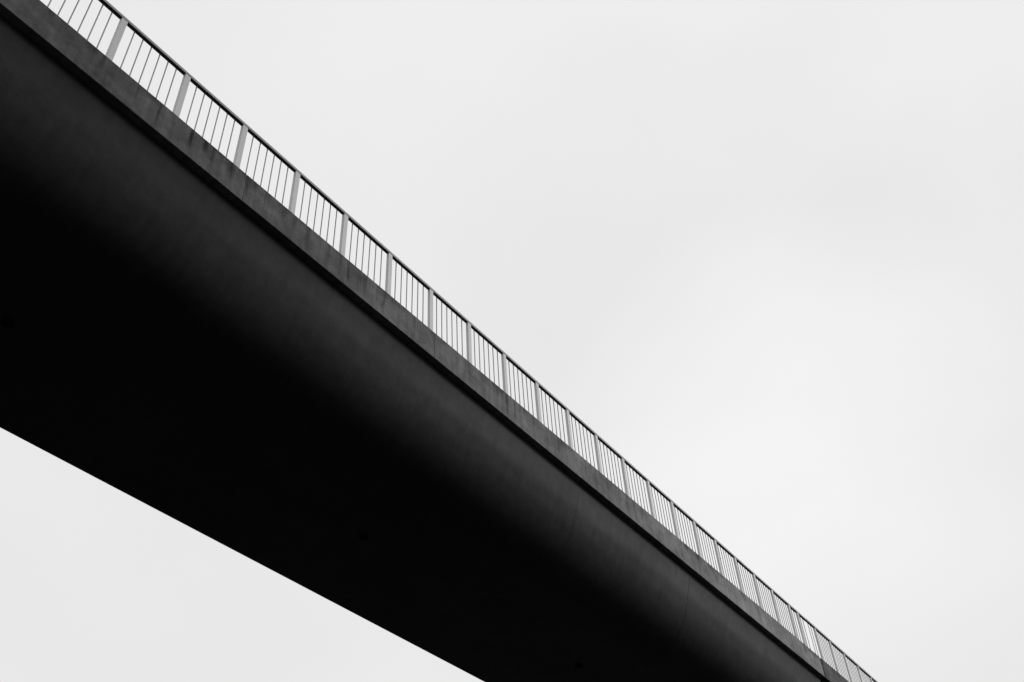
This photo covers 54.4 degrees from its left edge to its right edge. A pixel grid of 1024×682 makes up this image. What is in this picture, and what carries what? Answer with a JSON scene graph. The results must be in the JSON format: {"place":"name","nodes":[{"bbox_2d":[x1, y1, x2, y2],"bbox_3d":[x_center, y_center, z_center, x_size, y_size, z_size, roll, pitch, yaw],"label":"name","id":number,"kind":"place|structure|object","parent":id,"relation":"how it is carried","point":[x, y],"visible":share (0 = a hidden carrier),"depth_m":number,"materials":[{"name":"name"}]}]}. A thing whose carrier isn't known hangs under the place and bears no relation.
{"place":"outdoors","nodes":[
{"label":"outdoors","id":0,"kind":"place"},
{"bbox_2d":[0,0,848,681],"bbox_3d":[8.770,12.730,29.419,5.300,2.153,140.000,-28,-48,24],"label":"footbridge","id":1,"kind":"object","parent":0,"point":[198,332],"visible":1,"depth_m":14.87,"materials":[{"name":"concrete"}]},
{"bbox_2d":[47,0,810,648],"bbox_3d":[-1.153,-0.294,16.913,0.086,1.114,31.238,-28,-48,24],"label":"railing","id":2,"kind":"object","parent":1,"relation":"on","point":[185,82],"visible":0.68,"depth_m":17.05,"materials":[{"name":"metal"}]},
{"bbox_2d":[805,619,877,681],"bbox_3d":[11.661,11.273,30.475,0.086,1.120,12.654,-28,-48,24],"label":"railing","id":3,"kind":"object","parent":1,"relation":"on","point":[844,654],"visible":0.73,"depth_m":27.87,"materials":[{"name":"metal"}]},
{"bbox_2d":[0,0,1023,681],"label":"sky","id":4,"kind":"structure","parent":0,"point":[770,253],"materials":[{"name":"white"}]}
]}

